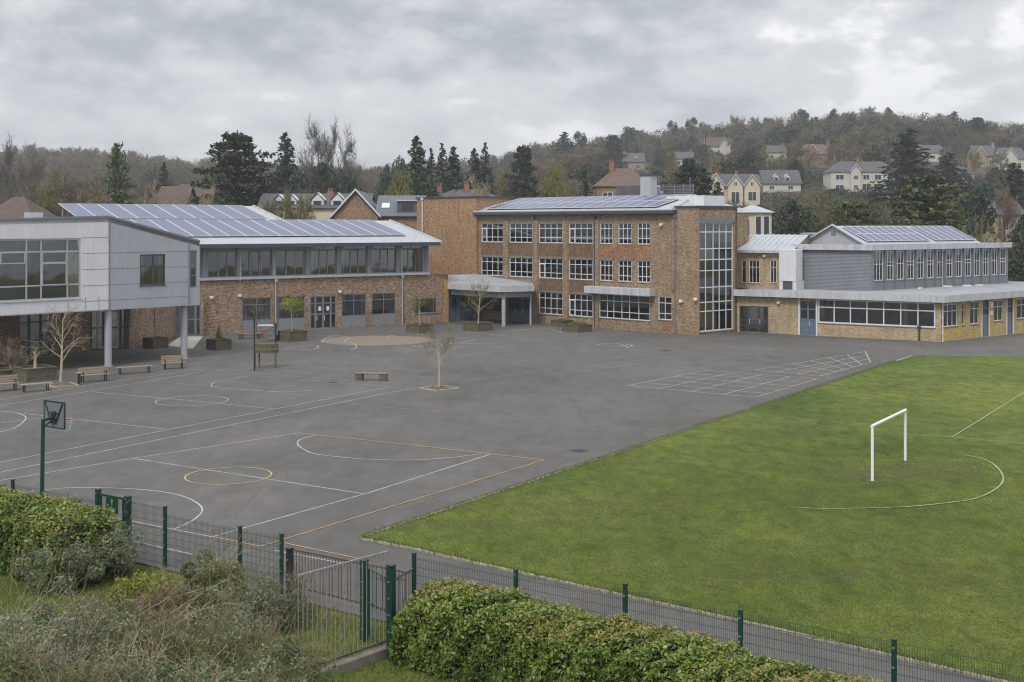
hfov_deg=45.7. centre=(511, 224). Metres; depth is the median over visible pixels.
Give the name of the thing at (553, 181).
evergreen tree
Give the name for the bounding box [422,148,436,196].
conifer tree
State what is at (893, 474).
worn turf
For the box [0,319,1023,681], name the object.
playground
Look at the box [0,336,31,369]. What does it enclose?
shrub
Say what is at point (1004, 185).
deciduous tree
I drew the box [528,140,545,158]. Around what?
deciduous tree
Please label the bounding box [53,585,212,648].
shrub
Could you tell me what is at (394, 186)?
deciduous tree
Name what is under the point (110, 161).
deciduous tree
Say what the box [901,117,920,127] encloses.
deciduous tree
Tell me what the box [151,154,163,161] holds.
deciduous tree
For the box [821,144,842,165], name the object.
deciduous tree
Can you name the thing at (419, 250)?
window
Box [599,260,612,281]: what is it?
window
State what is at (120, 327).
door
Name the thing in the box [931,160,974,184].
house
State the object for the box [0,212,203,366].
school building
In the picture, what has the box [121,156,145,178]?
deciduous tree
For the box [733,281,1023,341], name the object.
school building
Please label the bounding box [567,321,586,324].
ornamental grass
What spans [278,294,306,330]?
young tree
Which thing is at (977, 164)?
deciduous tree
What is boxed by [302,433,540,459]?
court marking
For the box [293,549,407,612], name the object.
railings
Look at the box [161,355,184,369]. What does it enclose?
bench
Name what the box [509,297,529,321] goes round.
door
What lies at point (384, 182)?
evergreen tree
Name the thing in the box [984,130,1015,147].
deciduous tree
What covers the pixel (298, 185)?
evergreen tree
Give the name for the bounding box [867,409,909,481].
football goal
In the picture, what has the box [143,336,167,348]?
planter
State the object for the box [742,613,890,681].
fence panel
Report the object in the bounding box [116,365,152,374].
bench
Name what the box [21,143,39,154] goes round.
deciduous tree
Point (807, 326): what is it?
door
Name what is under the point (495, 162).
deciduous tree
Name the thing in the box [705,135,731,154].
house
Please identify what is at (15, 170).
deciduous tree
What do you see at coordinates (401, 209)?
house
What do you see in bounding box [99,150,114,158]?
deciduous tree
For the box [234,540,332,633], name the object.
shrub
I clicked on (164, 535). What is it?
fence post
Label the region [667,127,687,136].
deciduous tree
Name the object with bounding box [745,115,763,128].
deciduous tree
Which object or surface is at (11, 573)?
bare shrub
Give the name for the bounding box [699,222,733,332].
stair window
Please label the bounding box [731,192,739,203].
window
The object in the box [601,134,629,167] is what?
cedar tree
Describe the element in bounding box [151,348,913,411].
court marking
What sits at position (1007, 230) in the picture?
house
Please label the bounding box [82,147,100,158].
deciduous tree
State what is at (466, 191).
house
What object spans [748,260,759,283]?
window
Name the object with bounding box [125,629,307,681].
shrub
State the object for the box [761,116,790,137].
deciduous tree
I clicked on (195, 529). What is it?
fence panel
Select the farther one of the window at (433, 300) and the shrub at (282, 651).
the window at (433, 300)
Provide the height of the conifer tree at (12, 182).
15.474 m
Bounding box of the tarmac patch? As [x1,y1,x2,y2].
[396,570,441,585]
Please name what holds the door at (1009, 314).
in the school building at (944, 313)
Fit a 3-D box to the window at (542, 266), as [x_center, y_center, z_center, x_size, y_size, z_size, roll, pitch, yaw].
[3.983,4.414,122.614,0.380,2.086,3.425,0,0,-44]
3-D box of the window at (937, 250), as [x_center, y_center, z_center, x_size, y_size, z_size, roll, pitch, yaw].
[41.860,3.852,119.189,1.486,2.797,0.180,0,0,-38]
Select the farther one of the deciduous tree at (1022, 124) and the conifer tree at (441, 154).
the deciduous tree at (1022, 124)
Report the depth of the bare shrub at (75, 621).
19.00 m
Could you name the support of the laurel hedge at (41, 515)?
on the ground at (72, 291)
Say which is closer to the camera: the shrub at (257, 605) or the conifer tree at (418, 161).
the shrub at (257, 605)
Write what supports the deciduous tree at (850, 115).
on the ground at (72, 291)
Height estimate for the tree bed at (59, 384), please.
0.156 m
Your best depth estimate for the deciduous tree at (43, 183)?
360.94 m
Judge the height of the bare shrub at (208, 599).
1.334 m
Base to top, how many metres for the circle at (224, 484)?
0.001 m
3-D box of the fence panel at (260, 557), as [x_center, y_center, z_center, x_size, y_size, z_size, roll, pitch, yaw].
[-6.895,9.192,33.336,1.606,1.497,0.023,0,0,34]
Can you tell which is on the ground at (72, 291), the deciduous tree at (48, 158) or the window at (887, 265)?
the deciduous tree at (48, 158)
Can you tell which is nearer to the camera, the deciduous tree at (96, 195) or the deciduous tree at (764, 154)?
the deciduous tree at (96, 195)
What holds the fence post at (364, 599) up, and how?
on the ground at (72, 291)
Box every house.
[0,197,57,217]
[157,186,197,204]
[180,176,220,203]
[257,188,375,219]
[330,188,381,220]
[375,195,426,229]
[436,181,494,196]
[591,160,639,195]
[620,151,645,170]
[673,150,693,166]
[702,170,761,205]
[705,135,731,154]
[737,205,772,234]
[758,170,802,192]
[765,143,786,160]
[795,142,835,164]
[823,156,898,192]
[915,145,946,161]
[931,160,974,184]
[962,201,1023,249]
[965,142,995,167]
[993,148,1023,170]
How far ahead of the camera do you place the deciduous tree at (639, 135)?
642.25 m
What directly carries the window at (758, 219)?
in the house at (760, 220)
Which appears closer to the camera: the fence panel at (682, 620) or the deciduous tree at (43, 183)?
the fence panel at (682, 620)
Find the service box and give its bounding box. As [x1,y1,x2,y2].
[779,249,803,289]
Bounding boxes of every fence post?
[10,479,14,489]
[95,488,101,519]
[124,495,131,552]
[163,506,167,566]
[237,525,242,582]
[279,533,283,594]
[285,547,293,611]
[360,559,368,640]
[386,563,395,659]
[411,552,416,596]
[513,569,518,590]
[622,582,627,620]
[737,609,743,647]
[891,638,896,681]
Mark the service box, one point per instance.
(790, 269)
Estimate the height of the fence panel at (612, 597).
1.761 m
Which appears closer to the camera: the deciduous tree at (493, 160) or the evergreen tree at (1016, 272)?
the evergreen tree at (1016, 272)
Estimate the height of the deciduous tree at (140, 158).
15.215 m
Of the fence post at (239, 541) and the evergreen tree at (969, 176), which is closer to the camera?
the fence post at (239, 541)
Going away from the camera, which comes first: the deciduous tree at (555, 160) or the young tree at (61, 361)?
the young tree at (61, 361)
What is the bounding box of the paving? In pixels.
[0,338,209,390]
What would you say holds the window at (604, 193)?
in the house at (610, 181)
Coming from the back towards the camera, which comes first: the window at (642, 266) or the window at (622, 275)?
the window at (622, 275)
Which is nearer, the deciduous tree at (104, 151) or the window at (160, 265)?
the window at (160, 265)
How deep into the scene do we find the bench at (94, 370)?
77.68 m
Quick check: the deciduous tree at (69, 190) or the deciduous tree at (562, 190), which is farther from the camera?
the deciduous tree at (562, 190)
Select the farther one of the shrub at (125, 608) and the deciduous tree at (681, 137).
the deciduous tree at (681, 137)
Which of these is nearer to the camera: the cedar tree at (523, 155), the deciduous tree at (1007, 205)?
the deciduous tree at (1007, 205)
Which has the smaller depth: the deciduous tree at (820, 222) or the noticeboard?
the noticeboard
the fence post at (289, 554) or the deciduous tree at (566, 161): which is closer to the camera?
the fence post at (289, 554)
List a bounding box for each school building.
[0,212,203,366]
[58,203,448,334]
[415,196,541,318]
[473,174,748,333]
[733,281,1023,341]
[737,233,877,288]
[771,224,1011,290]
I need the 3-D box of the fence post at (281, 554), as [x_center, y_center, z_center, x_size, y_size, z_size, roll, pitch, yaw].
[-6.236,9.176,32.880,0.099,1.648,0.116,0,0,34]
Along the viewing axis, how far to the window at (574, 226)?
119.88 m
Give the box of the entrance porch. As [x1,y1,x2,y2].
[447,274,533,326]
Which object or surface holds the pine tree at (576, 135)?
on the ground at (72, 291)
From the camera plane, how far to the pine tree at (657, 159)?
425.26 m
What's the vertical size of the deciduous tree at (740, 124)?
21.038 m
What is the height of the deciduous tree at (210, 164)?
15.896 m
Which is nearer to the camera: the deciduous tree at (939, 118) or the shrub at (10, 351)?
the shrub at (10, 351)
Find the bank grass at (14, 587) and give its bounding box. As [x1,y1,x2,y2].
[0,565,470,681]
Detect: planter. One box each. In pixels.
[0,367,13,377]
[13,364,57,381]
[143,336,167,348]
[206,338,231,349]
[276,329,306,341]
[406,323,433,333]
[463,321,492,331]
[550,319,572,326]
[562,324,591,332]
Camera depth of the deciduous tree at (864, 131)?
436.86 m
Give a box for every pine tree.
[337,167,357,192]
[391,155,407,192]
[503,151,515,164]
[544,131,575,158]
[573,131,586,152]
[579,162,602,186]
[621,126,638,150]
[653,154,667,171]
[666,120,677,135]
[685,117,697,134]
[761,118,770,143]
[797,108,809,122]
[824,109,842,132]
[880,107,896,125]
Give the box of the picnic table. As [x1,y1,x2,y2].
[255,324,277,341]
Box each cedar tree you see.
[184,129,290,205]
[503,144,541,196]
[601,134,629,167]
[671,155,707,194]
[776,128,800,154]
[825,199,884,225]
[869,172,1001,238]
[963,117,992,146]
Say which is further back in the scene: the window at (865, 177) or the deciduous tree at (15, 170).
the deciduous tree at (15, 170)
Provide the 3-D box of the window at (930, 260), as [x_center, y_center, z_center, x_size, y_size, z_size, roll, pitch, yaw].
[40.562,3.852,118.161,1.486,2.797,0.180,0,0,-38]
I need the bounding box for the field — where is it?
[369,355,1023,681]
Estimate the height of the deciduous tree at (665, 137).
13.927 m
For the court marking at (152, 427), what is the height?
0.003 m
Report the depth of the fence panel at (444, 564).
29.56 m
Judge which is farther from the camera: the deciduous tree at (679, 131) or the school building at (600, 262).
the deciduous tree at (679, 131)
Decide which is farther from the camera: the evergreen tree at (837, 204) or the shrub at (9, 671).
the evergreen tree at (837, 204)
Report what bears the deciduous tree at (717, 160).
on the ground at (72, 291)
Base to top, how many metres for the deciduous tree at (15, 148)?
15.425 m
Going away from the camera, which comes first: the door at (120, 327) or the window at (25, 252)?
the window at (25, 252)
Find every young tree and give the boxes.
[23,299,93,381]
[142,307,162,337]
[243,298,268,336]
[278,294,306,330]
[409,295,429,324]
[422,323,468,386]
[459,279,498,322]
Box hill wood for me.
[0,110,1023,263]
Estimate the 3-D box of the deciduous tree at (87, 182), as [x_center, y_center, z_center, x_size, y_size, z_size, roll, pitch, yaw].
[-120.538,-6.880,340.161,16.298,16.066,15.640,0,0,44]
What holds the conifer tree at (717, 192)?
on the ground at (72, 291)
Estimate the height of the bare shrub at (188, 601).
1.801 m
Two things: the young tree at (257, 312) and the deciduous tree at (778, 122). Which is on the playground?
the young tree at (257, 312)
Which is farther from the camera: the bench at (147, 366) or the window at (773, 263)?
the window at (773, 263)
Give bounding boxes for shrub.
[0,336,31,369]
[0,505,68,613]
[0,571,108,681]
[0,582,119,653]
[0,582,151,681]
[3,522,115,598]
[8,584,178,679]
[22,594,250,681]
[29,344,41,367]
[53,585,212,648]
[61,533,184,672]
[63,496,150,580]
[82,589,267,681]
[106,551,179,611]
[117,576,249,646]
[124,577,213,628]
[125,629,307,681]
[140,578,279,660]
[146,523,278,612]
[157,606,329,681]
[184,579,227,631]
[198,551,311,630]
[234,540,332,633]
[234,577,289,672]
[248,613,343,681]
[304,593,354,630]
[813,176,822,182]
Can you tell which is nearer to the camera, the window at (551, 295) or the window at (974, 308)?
the window at (974, 308)
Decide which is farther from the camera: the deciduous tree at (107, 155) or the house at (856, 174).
the deciduous tree at (107, 155)
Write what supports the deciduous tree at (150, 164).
on the ground at (72, 291)
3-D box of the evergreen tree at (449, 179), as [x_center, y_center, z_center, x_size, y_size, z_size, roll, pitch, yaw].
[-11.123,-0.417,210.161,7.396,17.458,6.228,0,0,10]
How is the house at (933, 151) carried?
on the ground at (72, 291)
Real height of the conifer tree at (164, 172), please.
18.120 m
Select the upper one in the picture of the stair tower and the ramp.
the stair tower
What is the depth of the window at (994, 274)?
125.52 m
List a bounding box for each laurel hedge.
[0,484,129,589]
[387,576,888,681]
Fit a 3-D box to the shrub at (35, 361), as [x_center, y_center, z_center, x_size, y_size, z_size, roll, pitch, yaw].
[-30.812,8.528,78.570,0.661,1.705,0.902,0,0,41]
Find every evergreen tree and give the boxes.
[266,165,308,192]
[300,162,348,192]
[376,164,395,200]
[402,169,441,196]
[431,173,463,196]
[540,162,568,196]
[694,144,711,165]
[736,139,759,164]
[772,200,817,234]
[828,198,853,225]
[955,192,977,210]
[959,171,977,194]
[1003,214,1023,281]
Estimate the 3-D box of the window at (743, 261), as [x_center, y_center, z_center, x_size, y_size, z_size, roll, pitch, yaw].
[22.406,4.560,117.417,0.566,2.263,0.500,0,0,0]
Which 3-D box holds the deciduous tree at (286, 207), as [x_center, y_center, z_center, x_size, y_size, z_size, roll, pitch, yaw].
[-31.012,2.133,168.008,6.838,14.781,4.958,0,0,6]
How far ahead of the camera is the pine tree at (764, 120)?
599.21 m
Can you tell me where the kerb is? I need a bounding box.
[358,355,1011,681]
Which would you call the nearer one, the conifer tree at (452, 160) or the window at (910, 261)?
the window at (910, 261)
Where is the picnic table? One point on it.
(270, 332)
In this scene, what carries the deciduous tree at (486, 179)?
on the ground at (72, 291)
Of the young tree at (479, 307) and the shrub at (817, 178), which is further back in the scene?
the shrub at (817, 178)
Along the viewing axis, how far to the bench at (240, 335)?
106.43 m
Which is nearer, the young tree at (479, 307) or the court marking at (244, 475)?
the court marking at (244, 475)
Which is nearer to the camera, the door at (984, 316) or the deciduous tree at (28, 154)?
the door at (984, 316)
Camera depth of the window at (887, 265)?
114.12 m
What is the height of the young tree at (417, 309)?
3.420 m
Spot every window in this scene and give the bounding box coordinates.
[0,238,81,302]
[139,254,166,286]
[190,250,195,287]
[208,251,235,277]
[241,250,270,276]
[242,297,270,320]
[276,250,303,275]
[278,296,304,318]
[310,250,335,274]
[341,249,365,273]
[342,294,365,316]
[372,249,395,272]
[372,293,395,314]
[400,248,422,272]
[415,298,436,313]
[481,223,502,242]
[481,298,500,312]
[482,256,502,276]
[509,223,531,242]
[510,257,531,277]
[538,292,562,315]
[539,223,562,243]
[539,258,562,279]
[568,223,592,243]
[568,259,592,280]
[569,293,592,317]
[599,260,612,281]
[599,294,649,321]
[600,223,612,244]
[603,192,612,195]
[617,223,631,244]
[617,260,631,282]
[637,223,650,244]
[637,261,649,282]
[657,296,671,320]
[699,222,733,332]
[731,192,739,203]
[741,260,746,283]
[748,192,755,200]
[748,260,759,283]
[755,216,761,234]
[763,216,769,234]
[770,260,776,283]
[817,299,935,328]
[836,175,843,179]
[862,184,870,190]
[863,175,869,179]
[874,251,883,281]
[886,251,894,280]
[897,251,904,279]
[907,250,914,279]
[917,250,924,279]
[927,250,934,278]
[937,250,941,278]
[941,304,957,327]
[946,250,953,277]
[955,249,961,277]
[965,249,971,276]
[970,301,978,324]
[974,249,979,276]
[983,249,989,275]
[991,249,997,275]
[994,300,1003,321]
[1000,248,1005,275]
[1017,298,1023,319]
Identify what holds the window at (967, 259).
in the school building at (842, 257)
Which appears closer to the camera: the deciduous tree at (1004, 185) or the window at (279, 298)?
the window at (279, 298)
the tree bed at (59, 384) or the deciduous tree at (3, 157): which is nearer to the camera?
the tree bed at (59, 384)
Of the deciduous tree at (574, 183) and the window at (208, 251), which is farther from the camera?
the deciduous tree at (574, 183)
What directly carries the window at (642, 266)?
in the school building at (600, 262)
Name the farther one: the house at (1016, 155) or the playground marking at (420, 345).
the house at (1016, 155)
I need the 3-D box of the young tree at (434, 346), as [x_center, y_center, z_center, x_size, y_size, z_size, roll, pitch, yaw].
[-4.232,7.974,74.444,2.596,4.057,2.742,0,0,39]
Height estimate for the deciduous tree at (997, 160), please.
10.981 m
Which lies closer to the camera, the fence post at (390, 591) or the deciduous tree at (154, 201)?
the fence post at (390, 591)
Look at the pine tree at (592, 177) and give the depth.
331.84 m
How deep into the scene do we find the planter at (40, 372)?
77.95 m
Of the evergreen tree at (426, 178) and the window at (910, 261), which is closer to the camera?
the window at (910, 261)
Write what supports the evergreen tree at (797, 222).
on the ground at (72, 291)
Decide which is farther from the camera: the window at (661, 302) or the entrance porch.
the entrance porch
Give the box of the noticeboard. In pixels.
[253,316,278,370]
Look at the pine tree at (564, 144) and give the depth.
598.52 m
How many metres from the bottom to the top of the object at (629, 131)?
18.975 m
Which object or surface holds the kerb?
on the playground
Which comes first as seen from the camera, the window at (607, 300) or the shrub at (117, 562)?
the shrub at (117, 562)
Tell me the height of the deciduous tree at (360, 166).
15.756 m
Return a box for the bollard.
[76,372,81,384]
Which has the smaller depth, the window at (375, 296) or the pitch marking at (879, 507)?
the pitch marking at (879, 507)
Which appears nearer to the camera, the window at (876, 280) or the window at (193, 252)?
the window at (193, 252)
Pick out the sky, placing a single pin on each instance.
(168, 78)
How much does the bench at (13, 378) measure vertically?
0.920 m
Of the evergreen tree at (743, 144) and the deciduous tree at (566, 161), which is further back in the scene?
the evergreen tree at (743, 144)
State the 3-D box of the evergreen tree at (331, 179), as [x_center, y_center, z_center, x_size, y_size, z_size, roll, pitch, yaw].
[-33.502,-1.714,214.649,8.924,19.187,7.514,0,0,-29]
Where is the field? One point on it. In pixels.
(939, 398)
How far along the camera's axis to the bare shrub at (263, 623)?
24.36 m
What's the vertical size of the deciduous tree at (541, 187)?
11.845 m
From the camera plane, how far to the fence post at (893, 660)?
23.60 m
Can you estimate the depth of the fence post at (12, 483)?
39.68 m
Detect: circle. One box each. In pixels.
[184,467,271,484]
[321,336,433,344]
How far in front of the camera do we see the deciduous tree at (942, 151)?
419.41 m
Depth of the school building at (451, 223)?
132.66 m
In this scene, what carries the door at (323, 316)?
in the school building at (345, 273)
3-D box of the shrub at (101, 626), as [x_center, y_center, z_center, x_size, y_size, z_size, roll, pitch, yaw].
[-7.116,7.059,20.438,3.295,1.750,3.129,0,0,0]
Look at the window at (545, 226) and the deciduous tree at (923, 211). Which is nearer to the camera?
the window at (545, 226)
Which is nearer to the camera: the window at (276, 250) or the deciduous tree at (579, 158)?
the window at (276, 250)
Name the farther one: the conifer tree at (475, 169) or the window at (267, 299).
the conifer tree at (475, 169)
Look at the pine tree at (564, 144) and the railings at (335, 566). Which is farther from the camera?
the pine tree at (564, 144)
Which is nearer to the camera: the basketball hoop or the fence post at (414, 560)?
the fence post at (414, 560)
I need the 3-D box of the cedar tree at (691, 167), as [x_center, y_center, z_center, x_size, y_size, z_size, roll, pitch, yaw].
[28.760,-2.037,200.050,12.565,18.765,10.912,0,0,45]
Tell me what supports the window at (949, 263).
in the school building at (842, 257)
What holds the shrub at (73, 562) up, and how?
on the ground at (72, 291)
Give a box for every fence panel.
[15,484,94,517]
[130,501,162,563]
[166,514,237,573]
[241,529,278,584]
[417,558,511,597]
[517,573,622,620]
[627,591,737,657]
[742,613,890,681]
[896,643,1023,681]
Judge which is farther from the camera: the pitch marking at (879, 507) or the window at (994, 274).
the window at (994, 274)
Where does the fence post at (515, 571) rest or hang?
on the playground
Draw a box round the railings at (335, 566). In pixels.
[298,551,387,669]
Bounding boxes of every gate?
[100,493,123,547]
[367,568,385,644]
[396,568,413,609]
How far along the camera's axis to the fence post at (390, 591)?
27.96 m
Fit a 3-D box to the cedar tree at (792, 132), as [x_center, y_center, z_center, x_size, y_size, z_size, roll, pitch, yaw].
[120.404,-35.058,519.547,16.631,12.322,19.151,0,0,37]
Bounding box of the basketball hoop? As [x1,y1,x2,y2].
[40,400,73,495]
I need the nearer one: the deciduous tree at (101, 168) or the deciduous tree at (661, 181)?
the deciduous tree at (661, 181)
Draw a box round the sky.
[0,0,1023,168]
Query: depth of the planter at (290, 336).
104.38 m
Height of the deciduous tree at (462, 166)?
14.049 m
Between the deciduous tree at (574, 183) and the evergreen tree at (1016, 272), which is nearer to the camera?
the evergreen tree at (1016, 272)
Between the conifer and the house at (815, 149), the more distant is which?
the house at (815, 149)
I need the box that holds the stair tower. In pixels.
[664,205,738,334]
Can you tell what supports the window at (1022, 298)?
in the school building at (944, 313)
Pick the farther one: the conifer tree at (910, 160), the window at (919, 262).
the conifer tree at (910, 160)
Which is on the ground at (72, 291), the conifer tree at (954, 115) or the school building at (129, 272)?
the conifer tree at (954, 115)
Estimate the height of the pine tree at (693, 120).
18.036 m
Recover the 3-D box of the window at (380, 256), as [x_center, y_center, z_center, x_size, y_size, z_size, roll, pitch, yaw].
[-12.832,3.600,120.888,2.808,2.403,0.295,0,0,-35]
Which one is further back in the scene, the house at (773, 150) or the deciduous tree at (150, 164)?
the deciduous tree at (150, 164)
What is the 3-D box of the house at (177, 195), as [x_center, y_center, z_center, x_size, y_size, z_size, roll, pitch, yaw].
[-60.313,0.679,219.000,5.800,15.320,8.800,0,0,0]
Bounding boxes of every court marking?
[0,369,385,480]
[1,388,489,535]
[106,516,340,562]
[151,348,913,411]
[211,460,542,557]
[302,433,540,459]
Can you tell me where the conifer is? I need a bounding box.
[215,325,223,339]
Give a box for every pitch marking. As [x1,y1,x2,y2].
[790,434,1021,508]
[907,392,1023,506]
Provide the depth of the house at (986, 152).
477.18 m
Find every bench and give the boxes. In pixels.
[0,374,19,390]
[19,382,51,392]
[78,366,109,382]
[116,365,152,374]
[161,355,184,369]
[238,332,263,338]
[355,372,387,380]
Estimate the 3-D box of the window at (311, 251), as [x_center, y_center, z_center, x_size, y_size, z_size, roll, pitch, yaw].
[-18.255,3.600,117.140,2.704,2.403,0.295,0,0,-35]
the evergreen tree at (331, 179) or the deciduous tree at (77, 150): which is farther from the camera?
the deciduous tree at (77, 150)
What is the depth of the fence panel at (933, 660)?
23.13 m
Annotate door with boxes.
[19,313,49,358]
[91,309,128,349]
[175,299,200,336]
[310,295,335,328]
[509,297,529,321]
[740,306,767,332]
[800,301,815,334]
[982,300,987,336]
[1007,298,1011,333]
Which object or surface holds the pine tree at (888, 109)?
on the ground at (72, 291)
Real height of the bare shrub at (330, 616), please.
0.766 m
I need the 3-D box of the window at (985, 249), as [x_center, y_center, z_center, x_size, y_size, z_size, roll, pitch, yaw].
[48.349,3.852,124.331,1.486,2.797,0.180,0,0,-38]
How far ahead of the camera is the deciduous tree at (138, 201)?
310.45 m
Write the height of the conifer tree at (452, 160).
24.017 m
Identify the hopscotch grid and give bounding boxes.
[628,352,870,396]
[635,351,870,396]
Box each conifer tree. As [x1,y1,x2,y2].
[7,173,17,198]
[101,142,136,203]
[150,162,173,202]
[268,131,303,192]
[400,135,429,193]
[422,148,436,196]
[432,143,453,189]
[443,146,467,190]
[463,148,486,188]
[477,142,499,194]
[575,170,594,196]
[693,168,714,195]
[712,181,723,195]
[845,121,853,143]
[859,128,956,211]
[929,152,982,202]
[949,111,965,140]
[988,162,1023,209]
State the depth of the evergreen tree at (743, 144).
458.91 m
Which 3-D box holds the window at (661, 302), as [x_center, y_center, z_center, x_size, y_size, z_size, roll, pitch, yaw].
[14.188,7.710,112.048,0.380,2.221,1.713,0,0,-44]
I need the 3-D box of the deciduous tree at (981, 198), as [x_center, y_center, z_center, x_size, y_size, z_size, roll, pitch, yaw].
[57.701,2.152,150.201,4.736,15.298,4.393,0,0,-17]
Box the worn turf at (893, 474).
[839,471,941,478]
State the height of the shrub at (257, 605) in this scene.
2.105 m
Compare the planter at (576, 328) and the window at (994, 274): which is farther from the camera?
the window at (994, 274)
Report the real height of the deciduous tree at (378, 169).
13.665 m
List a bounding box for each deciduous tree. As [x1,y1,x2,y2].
[0,132,66,212]
[0,153,16,164]
[1,163,40,184]
[7,144,18,155]
[16,146,43,162]
[20,172,60,215]
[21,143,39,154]
[34,178,63,191]
[35,155,58,167]
[35,168,89,252]
[44,165,73,183]
[58,172,108,203]
[59,146,83,160]
[60,151,84,165]
[69,180,108,260]
[74,173,103,192]
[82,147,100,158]
[95,159,109,175]
[98,153,113,160]
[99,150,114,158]
[99,159,135,179]
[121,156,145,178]
[121,172,136,183]
[125,149,141,157]
[127,155,146,161]
[130,182,158,203]
[134,196,152,203]
[138,158,160,170]
[140,179,163,203]
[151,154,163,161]
[159,159,175,167]
[166,164,184,176]
[172,157,184,166]
[187,168,212,183]
[199,157,214,163]
[199,180,215,204]
[203,160,218,173]
[259,191,278,215]
[271,188,302,219]
[294,110,339,191]
[294,189,316,219]
[317,111,372,192]
[347,163,364,171]
[352,175,379,197]
[367,166,382,176]
[371,171,391,179]
[385,167,413,194]
[454,162,469,170]
[459,172,491,195]
[460,168,502,195]
[482,159,497,166]
[486,157,500,169]
[495,165,519,196]
[507,158,540,184]
[516,159,559,196]
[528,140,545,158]
[535,179,569,196]
[540,140,555,157]
[541,157,557,166]
[554,151,593,177]
[556,179,576,196]
[560,152,596,166]
[566,177,591,195]
[570,183,592,196]
[580,145,609,161]
[584,140,598,150]
[624,128,647,152]
[657,175,666,184]
[660,133,679,153]
[662,150,679,181]
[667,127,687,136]
[674,134,698,150]
[696,121,712,142]
[705,152,742,173]
[722,113,749,148]
[732,129,750,146]
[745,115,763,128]
[754,148,775,169]
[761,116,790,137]
[768,139,823,170]
[788,111,805,128]
[790,187,840,234]
[798,127,825,144]
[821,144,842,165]
[829,115,845,129]
[838,123,894,160]
[841,111,860,122]
[846,148,870,160]
[855,112,882,130]
[858,106,876,118]
[878,110,905,129]
[887,196,917,220]
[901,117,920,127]
[906,202,939,224]
[930,113,956,130]
[937,146,952,164]
[960,180,997,241]
[966,150,984,173]
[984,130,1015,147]
[985,121,1002,133]
[985,152,1010,172]
[985,183,1022,241]
[995,180,1023,202]
[1011,123,1023,134]
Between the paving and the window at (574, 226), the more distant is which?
the window at (574, 226)
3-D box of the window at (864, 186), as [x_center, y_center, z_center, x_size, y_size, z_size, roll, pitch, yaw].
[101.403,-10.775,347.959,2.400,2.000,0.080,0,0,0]
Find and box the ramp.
[168,336,202,348]
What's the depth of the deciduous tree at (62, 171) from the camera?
436.93 m
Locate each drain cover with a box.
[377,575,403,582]
[570,449,586,452]
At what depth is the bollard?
75.93 m
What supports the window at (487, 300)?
in the school building at (600, 262)
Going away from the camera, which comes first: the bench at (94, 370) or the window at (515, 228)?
the bench at (94, 370)
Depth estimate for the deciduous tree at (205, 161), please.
754.51 m
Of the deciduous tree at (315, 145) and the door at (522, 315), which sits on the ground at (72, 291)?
the deciduous tree at (315, 145)
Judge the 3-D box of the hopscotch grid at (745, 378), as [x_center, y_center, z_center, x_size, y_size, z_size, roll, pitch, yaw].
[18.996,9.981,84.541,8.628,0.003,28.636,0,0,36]
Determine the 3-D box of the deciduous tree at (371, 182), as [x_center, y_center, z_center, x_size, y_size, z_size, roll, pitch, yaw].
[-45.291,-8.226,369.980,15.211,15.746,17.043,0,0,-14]
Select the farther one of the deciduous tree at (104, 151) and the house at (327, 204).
the deciduous tree at (104, 151)
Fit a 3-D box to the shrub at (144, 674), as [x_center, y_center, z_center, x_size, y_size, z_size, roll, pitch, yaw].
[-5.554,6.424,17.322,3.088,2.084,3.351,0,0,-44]
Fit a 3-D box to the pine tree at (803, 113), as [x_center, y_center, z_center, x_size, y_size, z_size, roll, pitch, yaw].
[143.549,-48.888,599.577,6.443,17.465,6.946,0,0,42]
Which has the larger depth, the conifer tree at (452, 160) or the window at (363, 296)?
the conifer tree at (452, 160)
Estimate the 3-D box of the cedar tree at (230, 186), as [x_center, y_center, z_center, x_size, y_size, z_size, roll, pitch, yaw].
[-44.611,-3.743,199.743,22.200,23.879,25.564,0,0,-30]
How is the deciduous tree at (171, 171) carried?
on the ground at (72, 291)
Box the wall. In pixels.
[312,644,385,674]
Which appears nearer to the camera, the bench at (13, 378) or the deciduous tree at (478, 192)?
the bench at (13, 378)
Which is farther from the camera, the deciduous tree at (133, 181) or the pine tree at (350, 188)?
the deciduous tree at (133, 181)
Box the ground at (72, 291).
[0,143,1023,681]
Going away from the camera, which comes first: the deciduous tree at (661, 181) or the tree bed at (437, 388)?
the tree bed at (437, 388)
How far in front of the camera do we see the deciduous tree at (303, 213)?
159.81 m
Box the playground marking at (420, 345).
[287,328,626,350]
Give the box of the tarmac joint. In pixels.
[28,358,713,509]
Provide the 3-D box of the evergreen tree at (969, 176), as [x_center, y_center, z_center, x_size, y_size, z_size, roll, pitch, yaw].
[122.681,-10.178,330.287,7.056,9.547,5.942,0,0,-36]
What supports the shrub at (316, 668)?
on the ground at (72, 291)
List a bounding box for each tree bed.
[45,382,79,387]
[418,385,459,390]
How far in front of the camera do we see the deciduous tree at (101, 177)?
380.63 m

